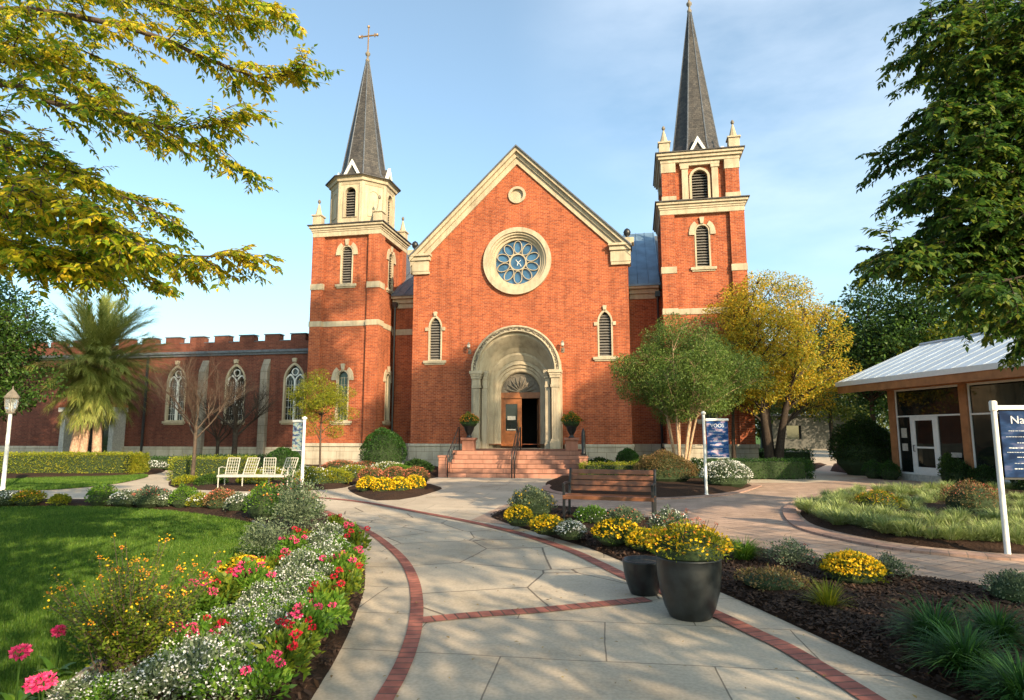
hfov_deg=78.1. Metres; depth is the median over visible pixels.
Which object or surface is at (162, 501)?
border plant
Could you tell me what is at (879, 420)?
broadleaf tree
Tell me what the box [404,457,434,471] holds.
green shrub
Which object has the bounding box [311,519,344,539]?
white alyssum
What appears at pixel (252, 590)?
white alyssum
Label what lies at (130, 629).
loose flowering shrub
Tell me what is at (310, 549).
white alyssum
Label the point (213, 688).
white alyssum
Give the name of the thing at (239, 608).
white alyssum
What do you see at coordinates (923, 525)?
bark chips
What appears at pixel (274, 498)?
airy shrub
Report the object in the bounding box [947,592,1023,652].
strappy clump
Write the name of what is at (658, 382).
crepe myrtle
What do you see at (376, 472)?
redbrown mound
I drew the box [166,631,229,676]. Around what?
white alyssum
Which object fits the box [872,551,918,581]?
border plant
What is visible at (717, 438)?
banner sign
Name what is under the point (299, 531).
flowering plant
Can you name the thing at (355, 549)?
flowering plant
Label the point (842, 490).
pale grass clump
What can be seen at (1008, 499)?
pale grass clump
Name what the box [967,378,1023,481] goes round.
window frame
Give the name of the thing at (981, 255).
overhanging tree
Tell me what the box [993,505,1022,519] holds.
pale grass clump
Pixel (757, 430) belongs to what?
distant tree
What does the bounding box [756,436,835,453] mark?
ground
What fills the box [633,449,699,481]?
bronze shrub
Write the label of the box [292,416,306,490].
banner sign
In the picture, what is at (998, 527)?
pale grass clump
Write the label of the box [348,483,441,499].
flower bed
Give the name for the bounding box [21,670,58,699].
broad leaved plant
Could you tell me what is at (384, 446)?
boxwood ball
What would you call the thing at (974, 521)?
pale grass clump
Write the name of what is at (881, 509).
pale grass clump
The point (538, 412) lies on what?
door
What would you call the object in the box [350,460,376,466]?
flower patch
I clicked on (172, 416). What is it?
window
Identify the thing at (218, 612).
white alyssum
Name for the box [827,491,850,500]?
pale grass clump
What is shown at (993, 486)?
pale grass clump
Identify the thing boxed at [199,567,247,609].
flowering plant
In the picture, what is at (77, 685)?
white alyssum
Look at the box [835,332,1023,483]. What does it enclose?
glass pavilion
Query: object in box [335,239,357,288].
window
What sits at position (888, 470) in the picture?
clipped shrub
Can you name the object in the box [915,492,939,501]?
pale grass clump
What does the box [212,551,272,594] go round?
yellow flowering plant
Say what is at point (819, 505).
pale grass clump
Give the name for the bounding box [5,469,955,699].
paving
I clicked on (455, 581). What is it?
flagstone paving
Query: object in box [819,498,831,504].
pale grass clump
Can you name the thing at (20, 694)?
broad leaved plant
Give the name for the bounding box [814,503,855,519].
pale grass clump
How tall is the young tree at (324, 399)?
4.163 m
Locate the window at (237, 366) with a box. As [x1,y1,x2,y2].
[221,359,245,424]
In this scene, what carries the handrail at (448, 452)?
on the entrance steps
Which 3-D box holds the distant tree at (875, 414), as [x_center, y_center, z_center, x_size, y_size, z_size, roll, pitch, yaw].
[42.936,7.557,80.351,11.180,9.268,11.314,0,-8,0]
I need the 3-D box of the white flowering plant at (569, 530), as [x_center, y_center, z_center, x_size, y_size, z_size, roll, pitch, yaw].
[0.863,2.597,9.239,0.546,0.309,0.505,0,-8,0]
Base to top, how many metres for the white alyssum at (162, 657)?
0.264 m
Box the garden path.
[786,449,847,475]
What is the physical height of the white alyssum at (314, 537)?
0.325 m
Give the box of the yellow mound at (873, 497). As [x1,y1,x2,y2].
[848,488,907,511]
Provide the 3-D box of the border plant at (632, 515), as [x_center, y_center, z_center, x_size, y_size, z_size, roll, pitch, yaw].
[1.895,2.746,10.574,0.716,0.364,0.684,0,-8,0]
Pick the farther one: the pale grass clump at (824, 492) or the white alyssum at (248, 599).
the pale grass clump at (824, 492)
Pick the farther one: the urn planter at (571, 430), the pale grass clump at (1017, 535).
the urn planter at (571, 430)
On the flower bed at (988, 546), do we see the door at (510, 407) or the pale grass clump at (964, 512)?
the pale grass clump at (964, 512)
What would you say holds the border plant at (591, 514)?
on the flower bed at (909, 675)
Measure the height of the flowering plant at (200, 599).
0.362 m
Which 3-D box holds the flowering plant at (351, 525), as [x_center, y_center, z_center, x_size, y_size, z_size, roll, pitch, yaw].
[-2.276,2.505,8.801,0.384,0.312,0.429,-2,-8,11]
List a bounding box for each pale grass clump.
[790,495,809,509]
[795,496,824,512]
[806,494,821,501]
[809,504,828,516]
[810,507,828,518]
[811,501,834,509]
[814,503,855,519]
[816,489,834,497]
[818,492,840,501]
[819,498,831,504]
[821,505,851,524]
[825,496,850,508]
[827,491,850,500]
[828,509,852,524]
[834,493,848,500]
[835,500,856,509]
[837,487,851,493]
[840,507,871,524]
[841,489,855,499]
[845,486,861,493]
[846,493,856,500]
[849,483,869,492]
[850,502,877,515]
[850,509,891,528]
[853,513,887,526]
[862,513,904,533]
[866,505,894,516]
[868,504,902,518]
[869,483,888,491]
[876,518,903,533]
[879,515,919,536]
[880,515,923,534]
[882,482,903,491]
[887,509,912,520]
[890,515,939,536]
[891,485,912,494]
[892,481,910,488]
[894,509,921,522]
[899,497,924,509]
[905,494,928,503]
[906,483,920,489]
[907,488,918,494]
[908,503,931,513]
[908,511,936,523]
[911,486,931,495]
[914,489,939,498]
[914,523,944,538]
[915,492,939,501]
[915,510,952,526]
[918,483,930,489]
[918,506,937,515]
[922,496,939,502]
[923,480,940,489]
[928,520,981,538]
[930,521,972,539]
[931,492,947,500]
[931,507,960,517]
[935,481,951,488]
[938,510,977,526]
[939,479,955,488]
[949,506,979,518]
[952,522,990,540]
[960,520,1012,541]
[964,514,991,527]
[967,518,1022,540]
[971,527,1000,541]
[973,510,993,519]
[977,506,1017,520]
[985,481,997,488]
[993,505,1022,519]
[995,492,1016,502]
[996,482,1016,488]
[1001,524,1023,544]
[1005,491,1023,498]
[1008,498,1023,508]
[1008,505,1023,518]
[1008,515,1023,527]
[1013,493,1023,499]
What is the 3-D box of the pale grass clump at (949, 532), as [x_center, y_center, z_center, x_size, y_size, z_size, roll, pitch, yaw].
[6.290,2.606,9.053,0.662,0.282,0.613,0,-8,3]
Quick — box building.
[759,414,854,448]
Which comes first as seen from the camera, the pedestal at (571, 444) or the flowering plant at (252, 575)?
the flowering plant at (252, 575)
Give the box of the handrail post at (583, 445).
[580,428,586,455]
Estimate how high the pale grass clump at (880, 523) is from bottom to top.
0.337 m
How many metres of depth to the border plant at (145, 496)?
13.28 m
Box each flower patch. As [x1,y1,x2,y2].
[321,459,356,468]
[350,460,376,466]
[371,461,403,470]
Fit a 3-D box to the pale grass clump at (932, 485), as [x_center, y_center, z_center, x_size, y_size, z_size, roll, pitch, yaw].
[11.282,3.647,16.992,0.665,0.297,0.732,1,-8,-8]
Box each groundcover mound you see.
[170,473,197,485]
[193,473,228,485]
[235,471,270,483]
[256,465,288,479]
[281,463,309,476]
[291,465,335,483]
[324,466,353,483]
[338,464,365,477]
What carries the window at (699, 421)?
in the church
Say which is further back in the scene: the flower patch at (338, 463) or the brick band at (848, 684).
the flower patch at (338, 463)
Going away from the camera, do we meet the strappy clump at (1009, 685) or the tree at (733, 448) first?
the strappy clump at (1009, 685)
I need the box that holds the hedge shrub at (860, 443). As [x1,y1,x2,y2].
[826,414,891,475]
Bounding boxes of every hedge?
[0,450,151,473]
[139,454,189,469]
[166,454,257,479]
[187,453,269,466]
[577,460,641,475]
[691,456,815,479]
[758,447,815,470]
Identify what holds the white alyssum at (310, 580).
on the flower bed at (319, 671)
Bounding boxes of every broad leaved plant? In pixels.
[0,643,37,699]
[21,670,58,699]
[29,624,75,676]
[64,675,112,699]
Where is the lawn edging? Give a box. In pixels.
[48,520,282,699]
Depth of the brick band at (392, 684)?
5.10 m
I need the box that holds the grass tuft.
[797,577,861,607]
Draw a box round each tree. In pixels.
[0,0,343,309]
[0,276,71,421]
[4,284,182,454]
[141,345,257,475]
[186,396,249,455]
[188,355,281,454]
[286,368,359,467]
[701,269,862,460]
[711,350,776,460]
[754,395,805,439]
[772,316,886,450]
[781,389,855,413]
[801,271,943,421]
[827,396,889,430]
[838,272,1011,424]
[848,0,1023,371]
[855,308,933,431]
[897,308,1002,354]
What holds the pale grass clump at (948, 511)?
on the flower bed at (988, 546)
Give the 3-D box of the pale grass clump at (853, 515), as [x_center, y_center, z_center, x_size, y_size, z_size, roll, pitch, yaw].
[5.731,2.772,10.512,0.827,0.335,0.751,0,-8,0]
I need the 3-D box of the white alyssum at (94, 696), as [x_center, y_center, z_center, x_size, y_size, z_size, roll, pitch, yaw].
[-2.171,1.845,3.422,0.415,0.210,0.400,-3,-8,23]
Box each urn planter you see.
[464,426,474,437]
[566,426,576,437]
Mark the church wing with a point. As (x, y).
(278, 361)
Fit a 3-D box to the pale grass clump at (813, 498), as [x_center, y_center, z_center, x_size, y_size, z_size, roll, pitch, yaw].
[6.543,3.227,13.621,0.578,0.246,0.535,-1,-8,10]
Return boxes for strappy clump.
[723,535,768,561]
[871,588,1004,651]
[893,607,1023,693]
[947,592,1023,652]
[949,640,1023,699]
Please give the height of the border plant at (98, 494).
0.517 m
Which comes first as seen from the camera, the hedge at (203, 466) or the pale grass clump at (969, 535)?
the pale grass clump at (969, 535)
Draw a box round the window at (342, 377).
[330,364,353,424]
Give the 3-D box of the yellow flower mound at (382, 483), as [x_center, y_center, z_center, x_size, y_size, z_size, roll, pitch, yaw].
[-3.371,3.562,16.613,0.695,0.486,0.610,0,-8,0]
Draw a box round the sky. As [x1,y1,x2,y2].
[0,0,1018,433]
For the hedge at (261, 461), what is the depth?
28.66 m
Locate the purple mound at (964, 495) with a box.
[933,478,1008,514]
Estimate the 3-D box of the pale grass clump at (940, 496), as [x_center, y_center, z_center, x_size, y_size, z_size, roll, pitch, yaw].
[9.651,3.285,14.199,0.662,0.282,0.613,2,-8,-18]
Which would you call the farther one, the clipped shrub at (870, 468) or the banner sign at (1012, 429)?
the clipped shrub at (870, 468)
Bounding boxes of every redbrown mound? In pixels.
[356,466,385,481]
[381,465,406,478]
[403,465,430,482]
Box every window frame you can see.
[894,385,963,475]
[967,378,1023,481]
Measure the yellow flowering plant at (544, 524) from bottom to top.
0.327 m
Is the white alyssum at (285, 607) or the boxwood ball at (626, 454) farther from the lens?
the boxwood ball at (626, 454)
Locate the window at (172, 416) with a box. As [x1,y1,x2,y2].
[162,361,185,424]
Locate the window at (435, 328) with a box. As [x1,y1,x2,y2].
[423,312,445,364]
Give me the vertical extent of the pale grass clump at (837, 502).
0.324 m
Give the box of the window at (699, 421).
[697,366,717,423]
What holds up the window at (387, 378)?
in the church
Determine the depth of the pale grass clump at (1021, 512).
11.04 m
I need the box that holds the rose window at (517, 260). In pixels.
[483,227,550,294]
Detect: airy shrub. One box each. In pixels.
[236,515,293,556]
[261,468,321,526]
[268,465,330,532]
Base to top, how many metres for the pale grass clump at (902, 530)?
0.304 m
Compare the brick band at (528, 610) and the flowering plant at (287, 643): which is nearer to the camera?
the flowering plant at (287, 643)
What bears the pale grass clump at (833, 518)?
on the flower bed at (988, 546)
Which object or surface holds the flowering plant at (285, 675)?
on the flower bed at (319, 671)
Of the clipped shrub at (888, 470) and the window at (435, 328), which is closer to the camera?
the clipped shrub at (888, 470)
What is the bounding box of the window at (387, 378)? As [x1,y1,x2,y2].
[382,366,391,425]
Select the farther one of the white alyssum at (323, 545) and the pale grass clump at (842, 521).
the pale grass clump at (842, 521)
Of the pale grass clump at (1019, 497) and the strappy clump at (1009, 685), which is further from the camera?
the pale grass clump at (1019, 497)
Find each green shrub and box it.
[382,463,411,471]
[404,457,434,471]
[588,456,617,464]
[936,451,955,482]
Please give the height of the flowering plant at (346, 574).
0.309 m
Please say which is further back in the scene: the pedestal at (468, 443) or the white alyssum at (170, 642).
the pedestal at (468, 443)
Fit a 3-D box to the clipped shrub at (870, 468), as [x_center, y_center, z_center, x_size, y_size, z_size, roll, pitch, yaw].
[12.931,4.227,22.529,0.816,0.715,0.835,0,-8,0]
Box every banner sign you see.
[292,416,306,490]
[701,411,728,494]
[988,400,1023,553]
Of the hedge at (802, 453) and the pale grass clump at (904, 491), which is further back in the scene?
the hedge at (802, 453)
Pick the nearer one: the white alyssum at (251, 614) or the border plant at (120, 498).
the white alyssum at (251, 614)
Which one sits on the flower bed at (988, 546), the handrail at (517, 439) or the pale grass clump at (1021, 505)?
the pale grass clump at (1021, 505)
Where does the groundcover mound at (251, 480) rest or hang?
on the flower bed at (231, 484)
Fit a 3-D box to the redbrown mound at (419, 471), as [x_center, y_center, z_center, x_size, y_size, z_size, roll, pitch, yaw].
[-2.952,3.877,19.579,0.947,0.638,0.896,0,-8,0]
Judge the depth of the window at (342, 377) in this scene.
30.92 m
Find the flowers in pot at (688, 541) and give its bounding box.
[639,508,742,562]
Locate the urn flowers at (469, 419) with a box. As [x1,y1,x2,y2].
[458,411,479,426]
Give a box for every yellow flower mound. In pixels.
[356,475,376,491]
[370,476,395,491]
[391,475,412,490]
[406,474,426,487]
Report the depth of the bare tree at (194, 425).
20.39 m
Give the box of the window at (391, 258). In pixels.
[386,247,395,293]
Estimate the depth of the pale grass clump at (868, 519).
10.12 m
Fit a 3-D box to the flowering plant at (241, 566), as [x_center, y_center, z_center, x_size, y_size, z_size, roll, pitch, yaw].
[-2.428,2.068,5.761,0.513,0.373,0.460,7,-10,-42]
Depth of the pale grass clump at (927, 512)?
11.61 m
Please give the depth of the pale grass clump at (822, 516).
11.30 m
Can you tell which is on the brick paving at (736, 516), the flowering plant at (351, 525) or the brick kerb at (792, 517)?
the brick kerb at (792, 517)
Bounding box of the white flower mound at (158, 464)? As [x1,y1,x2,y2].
[148,460,169,469]
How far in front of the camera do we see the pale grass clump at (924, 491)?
15.27 m
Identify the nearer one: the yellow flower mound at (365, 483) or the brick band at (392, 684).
the brick band at (392, 684)
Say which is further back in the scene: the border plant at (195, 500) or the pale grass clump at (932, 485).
the pale grass clump at (932, 485)
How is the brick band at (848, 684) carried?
on the paving at (713, 658)
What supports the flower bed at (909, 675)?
on the brick paving at (736, 516)
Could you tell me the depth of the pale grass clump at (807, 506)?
12.27 m
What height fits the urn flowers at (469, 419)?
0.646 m
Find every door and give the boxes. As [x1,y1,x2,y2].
[502,399,520,447]
[537,399,539,447]
[911,416,939,475]
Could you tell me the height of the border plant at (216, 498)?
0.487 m
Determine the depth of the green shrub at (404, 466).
23.73 m
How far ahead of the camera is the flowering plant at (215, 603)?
5.11 m
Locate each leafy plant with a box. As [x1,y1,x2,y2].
[307,588,352,633]
[333,550,364,584]
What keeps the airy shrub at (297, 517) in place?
on the flower bed at (319, 671)
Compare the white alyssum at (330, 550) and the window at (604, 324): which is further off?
the window at (604, 324)
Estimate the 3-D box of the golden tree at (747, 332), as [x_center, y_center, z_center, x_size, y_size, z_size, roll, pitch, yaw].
[10.903,0.793,25.658,6.504,8.406,6.148,0,-8,0]
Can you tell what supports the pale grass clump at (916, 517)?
on the flower bed at (988, 546)
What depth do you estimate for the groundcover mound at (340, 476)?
19.33 m
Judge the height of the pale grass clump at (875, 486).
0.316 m
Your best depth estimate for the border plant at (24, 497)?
13.67 m
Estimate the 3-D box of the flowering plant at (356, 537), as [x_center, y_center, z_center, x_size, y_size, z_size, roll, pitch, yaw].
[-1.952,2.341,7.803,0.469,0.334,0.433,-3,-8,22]
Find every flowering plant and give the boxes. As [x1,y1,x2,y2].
[153,574,214,621]
[167,612,222,650]
[180,583,227,619]
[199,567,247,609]
[203,614,247,634]
[209,552,254,579]
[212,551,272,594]
[226,562,279,604]
[227,556,272,598]
[231,650,299,699]
[242,619,313,683]
[260,554,284,570]
[266,545,295,563]
[271,597,336,649]
[273,532,308,554]
[275,615,324,663]
[289,526,316,543]
[299,594,339,628]
[307,578,350,613]
[316,548,360,578]
[322,562,365,600]
[325,514,344,529]
[335,518,360,536]
[338,526,371,550]
[341,544,370,567]
[503,503,534,525]
[527,513,562,534]
[553,517,587,539]
[589,516,639,546]
[623,526,656,551]
[644,504,691,528]
[816,548,892,584]
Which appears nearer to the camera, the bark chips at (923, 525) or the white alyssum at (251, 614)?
the white alyssum at (251, 614)
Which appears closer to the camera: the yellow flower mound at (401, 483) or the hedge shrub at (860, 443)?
the yellow flower mound at (401, 483)
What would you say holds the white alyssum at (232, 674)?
on the flower bed at (319, 671)
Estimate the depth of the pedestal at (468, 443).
25.06 m
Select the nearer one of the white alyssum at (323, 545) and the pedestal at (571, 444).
the white alyssum at (323, 545)
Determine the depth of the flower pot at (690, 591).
5.37 m
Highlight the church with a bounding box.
[301,0,759,465]
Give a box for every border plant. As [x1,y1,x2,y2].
[0,489,21,505]
[9,488,48,505]
[45,493,71,505]
[84,482,119,505]
[107,488,136,506]
[129,484,170,507]
[151,489,171,506]
[168,483,198,507]
[185,490,208,507]
[201,486,238,508]
[223,491,250,510]
[242,480,285,518]
[304,498,324,516]
[507,484,557,515]
[572,504,608,523]
[606,504,645,524]
[644,536,654,553]
[732,564,812,591]
[755,535,821,567]
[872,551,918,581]
[978,568,1023,603]
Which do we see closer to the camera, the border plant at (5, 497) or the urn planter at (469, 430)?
the border plant at (5, 497)
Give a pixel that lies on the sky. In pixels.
(587, 89)
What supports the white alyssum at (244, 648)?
on the flower bed at (319, 671)
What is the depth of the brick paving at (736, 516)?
11.51 m
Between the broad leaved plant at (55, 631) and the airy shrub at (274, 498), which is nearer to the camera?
the broad leaved plant at (55, 631)
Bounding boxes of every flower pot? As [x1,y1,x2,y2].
[622,555,659,596]
[656,555,721,621]
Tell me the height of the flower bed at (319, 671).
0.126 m
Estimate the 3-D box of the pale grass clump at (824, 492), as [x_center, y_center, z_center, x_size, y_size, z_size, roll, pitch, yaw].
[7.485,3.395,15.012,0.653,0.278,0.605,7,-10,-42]
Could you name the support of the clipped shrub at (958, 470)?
on the brick paving at (736, 516)
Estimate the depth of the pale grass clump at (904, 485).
16.64 m
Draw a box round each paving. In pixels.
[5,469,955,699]
[342,505,662,616]
[472,478,1023,585]
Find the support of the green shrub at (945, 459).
on the brick paving at (736, 516)
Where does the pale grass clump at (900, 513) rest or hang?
on the flower bed at (988, 546)
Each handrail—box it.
[447,427,459,477]
[511,427,520,477]
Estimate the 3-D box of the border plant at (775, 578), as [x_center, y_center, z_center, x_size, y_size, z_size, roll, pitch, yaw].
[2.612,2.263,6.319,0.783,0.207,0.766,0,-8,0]
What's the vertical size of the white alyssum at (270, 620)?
0.320 m
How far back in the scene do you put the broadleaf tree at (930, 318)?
40.79 m
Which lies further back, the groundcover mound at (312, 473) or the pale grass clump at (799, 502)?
the groundcover mound at (312, 473)
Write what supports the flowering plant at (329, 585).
on the flower bed at (319, 671)
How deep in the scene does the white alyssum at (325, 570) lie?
6.00 m
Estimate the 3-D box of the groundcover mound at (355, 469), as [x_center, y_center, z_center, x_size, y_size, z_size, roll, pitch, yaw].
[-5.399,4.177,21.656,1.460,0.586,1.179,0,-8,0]
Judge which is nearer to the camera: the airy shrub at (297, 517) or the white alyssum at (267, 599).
the white alyssum at (267, 599)
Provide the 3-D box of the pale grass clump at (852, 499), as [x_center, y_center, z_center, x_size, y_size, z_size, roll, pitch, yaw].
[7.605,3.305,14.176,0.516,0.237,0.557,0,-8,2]
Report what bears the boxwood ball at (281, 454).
on the flower bed at (231, 484)
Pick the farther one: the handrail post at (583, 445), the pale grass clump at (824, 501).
the handrail post at (583, 445)
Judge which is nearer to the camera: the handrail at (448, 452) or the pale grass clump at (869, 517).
the pale grass clump at (869, 517)
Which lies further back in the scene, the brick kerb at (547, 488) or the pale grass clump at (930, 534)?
the brick kerb at (547, 488)
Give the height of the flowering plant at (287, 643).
0.311 m
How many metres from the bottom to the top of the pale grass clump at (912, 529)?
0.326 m
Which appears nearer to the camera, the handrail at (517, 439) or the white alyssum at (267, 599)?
the white alyssum at (267, 599)
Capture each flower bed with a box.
[0,468,165,478]
[0,499,364,699]
[168,464,437,490]
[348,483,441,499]
[491,506,1023,699]
[546,475,751,496]
[751,463,826,478]
[800,487,1023,553]
[830,463,882,478]
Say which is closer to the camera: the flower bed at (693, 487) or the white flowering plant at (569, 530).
the white flowering plant at (569, 530)
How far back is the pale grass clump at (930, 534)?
9.11 m
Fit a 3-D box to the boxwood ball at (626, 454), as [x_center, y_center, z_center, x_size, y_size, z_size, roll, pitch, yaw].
[4.728,4.467,25.641,1.126,1.055,1.096,0,-8,0]
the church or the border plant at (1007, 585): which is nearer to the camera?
the border plant at (1007, 585)
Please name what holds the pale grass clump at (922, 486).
on the flower bed at (988, 546)
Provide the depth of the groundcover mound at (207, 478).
18.69 m
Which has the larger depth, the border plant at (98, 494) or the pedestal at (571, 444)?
the pedestal at (571, 444)
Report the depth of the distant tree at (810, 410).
72.19 m
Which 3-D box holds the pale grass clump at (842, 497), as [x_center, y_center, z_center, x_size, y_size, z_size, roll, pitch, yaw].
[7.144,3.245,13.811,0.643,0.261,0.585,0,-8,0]
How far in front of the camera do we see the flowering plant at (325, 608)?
4.78 m
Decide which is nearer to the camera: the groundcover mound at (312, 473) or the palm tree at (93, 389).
the groundcover mound at (312, 473)
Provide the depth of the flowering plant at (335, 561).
6.19 m
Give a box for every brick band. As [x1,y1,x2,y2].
[319,497,886,699]
[321,510,423,699]
[423,597,651,621]
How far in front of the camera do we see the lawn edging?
4.17 m
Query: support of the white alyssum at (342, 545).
on the flower bed at (319, 671)
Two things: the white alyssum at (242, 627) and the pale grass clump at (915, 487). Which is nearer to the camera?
the white alyssum at (242, 627)
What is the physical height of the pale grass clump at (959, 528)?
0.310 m
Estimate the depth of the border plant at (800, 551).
7.12 m
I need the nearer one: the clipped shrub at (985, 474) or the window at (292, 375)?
the clipped shrub at (985, 474)
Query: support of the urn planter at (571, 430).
on the pedestal at (571, 444)
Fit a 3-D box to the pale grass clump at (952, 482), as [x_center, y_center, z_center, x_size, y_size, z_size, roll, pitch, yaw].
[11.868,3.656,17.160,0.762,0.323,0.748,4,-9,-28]
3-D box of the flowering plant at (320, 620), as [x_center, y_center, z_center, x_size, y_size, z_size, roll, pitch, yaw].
[-1.467,1.912,4.429,0.418,0.339,0.466,-7,-11,44]
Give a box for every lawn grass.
[0,474,147,489]
[0,505,277,699]
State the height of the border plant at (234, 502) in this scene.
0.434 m
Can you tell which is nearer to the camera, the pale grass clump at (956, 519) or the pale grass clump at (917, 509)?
the pale grass clump at (956, 519)
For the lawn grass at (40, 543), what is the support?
on the lawn
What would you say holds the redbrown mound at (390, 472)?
on the flower bed at (399, 495)
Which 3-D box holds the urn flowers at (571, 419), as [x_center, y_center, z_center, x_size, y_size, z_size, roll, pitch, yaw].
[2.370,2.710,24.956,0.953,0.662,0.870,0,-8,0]
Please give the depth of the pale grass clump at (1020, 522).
9.95 m
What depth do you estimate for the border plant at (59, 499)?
13.71 m
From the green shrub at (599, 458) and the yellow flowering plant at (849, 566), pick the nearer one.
the yellow flowering plant at (849, 566)
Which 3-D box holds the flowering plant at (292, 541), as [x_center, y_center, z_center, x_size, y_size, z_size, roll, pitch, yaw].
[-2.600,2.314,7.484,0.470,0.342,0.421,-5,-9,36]
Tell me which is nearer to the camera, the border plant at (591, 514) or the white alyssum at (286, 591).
the white alyssum at (286, 591)
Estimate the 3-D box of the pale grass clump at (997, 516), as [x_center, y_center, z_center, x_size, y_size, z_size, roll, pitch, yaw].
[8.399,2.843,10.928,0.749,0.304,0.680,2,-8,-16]
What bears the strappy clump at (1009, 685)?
on the flower bed at (909, 675)
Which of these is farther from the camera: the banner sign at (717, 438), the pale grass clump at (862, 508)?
the banner sign at (717, 438)
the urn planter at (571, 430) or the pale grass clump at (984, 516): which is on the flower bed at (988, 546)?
the pale grass clump at (984, 516)
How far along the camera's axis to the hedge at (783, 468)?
22.16 m
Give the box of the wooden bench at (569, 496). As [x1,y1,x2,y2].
[562,468,656,517]
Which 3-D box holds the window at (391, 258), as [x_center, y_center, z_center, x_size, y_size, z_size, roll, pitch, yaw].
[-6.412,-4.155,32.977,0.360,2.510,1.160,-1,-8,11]
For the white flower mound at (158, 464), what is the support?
on the flower bed at (43, 475)
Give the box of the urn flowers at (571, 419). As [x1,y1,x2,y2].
[560,412,583,426]
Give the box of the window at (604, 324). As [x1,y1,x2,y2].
[593,305,617,360]
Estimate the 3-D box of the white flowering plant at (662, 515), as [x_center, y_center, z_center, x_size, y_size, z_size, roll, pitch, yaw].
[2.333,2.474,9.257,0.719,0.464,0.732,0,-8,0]
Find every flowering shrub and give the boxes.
[43,533,224,676]
[690,457,708,478]
[699,458,755,487]
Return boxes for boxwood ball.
[263,446,300,468]
[359,427,407,463]
[615,447,639,464]
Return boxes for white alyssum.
[43,667,119,699]
[72,669,152,699]
[106,650,200,699]
[136,644,205,695]
[141,629,204,662]
[148,631,238,699]
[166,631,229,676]
[177,652,260,699]
[186,603,245,627]
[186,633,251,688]
[203,628,242,647]
[206,655,275,699]
[212,599,256,625]
[213,618,265,642]
[213,634,266,681]
[230,602,273,637]
[233,614,282,644]
[234,578,278,609]
[235,592,269,616]
[246,604,311,641]
[247,590,284,617]
[248,606,287,627]
[255,578,297,603]
[264,594,300,614]
[268,560,313,586]
[272,598,308,630]
[273,564,293,580]
[274,545,320,578]
[274,578,312,603]
[283,590,309,610]
[288,568,324,587]
[290,571,334,599]
[291,544,322,565]
[293,549,332,571]
[303,527,337,547]
[305,561,334,576]
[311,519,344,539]
[311,539,343,553]
[314,544,338,568]
[317,531,341,544]
[321,535,352,554]
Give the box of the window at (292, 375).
[279,358,304,424]
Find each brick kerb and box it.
[542,484,761,499]
[783,485,1023,560]
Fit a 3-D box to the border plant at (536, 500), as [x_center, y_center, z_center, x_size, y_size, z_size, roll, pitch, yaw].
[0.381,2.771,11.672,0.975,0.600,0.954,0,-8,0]
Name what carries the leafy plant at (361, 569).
on the flower bed at (319, 671)
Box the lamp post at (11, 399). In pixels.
[0,386,19,490]
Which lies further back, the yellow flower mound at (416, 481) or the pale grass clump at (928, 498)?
the yellow flower mound at (416, 481)
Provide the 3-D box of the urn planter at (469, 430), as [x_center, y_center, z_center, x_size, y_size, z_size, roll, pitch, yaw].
[-1.723,3.275,25.367,0.480,0.490,0.480,0,-8,0]
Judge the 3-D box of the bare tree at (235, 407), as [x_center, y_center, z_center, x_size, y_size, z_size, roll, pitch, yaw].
[-13.253,2.918,30.876,4.309,5.502,3.822,0,-8,0]
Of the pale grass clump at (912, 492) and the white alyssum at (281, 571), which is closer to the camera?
the white alyssum at (281, 571)
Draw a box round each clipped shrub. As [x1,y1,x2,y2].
[860,458,881,478]
[876,460,902,479]
[945,458,971,484]
[965,463,996,486]
[1010,477,1023,489]
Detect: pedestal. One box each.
[461,438,476,449]
[564,438,578,450]
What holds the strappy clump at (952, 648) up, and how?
on the flower bed at (909, 675)
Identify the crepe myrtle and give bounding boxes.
[609,312,774,480]
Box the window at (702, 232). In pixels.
[689,217,716,271]
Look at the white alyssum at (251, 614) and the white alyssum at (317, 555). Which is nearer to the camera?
the white alyssum at (251, 614)
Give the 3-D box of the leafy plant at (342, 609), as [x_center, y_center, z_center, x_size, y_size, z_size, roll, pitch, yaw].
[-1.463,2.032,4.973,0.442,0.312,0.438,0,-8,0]
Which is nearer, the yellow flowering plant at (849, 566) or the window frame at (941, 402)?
the yellow flowering plant at (849, 566)
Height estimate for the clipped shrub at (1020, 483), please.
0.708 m
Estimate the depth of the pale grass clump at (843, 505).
12.21 m
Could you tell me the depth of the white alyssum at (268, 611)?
4.56 m
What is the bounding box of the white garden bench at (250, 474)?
[217,458,298,487]
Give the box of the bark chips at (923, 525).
[801,494,1020,548]
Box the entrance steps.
[438,449,587,477]
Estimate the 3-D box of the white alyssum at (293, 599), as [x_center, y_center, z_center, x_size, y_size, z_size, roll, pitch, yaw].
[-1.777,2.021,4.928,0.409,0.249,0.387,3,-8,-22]
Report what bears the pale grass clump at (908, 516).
on the flower bed at (988, 546)
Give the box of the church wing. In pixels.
[0,333,308,461]

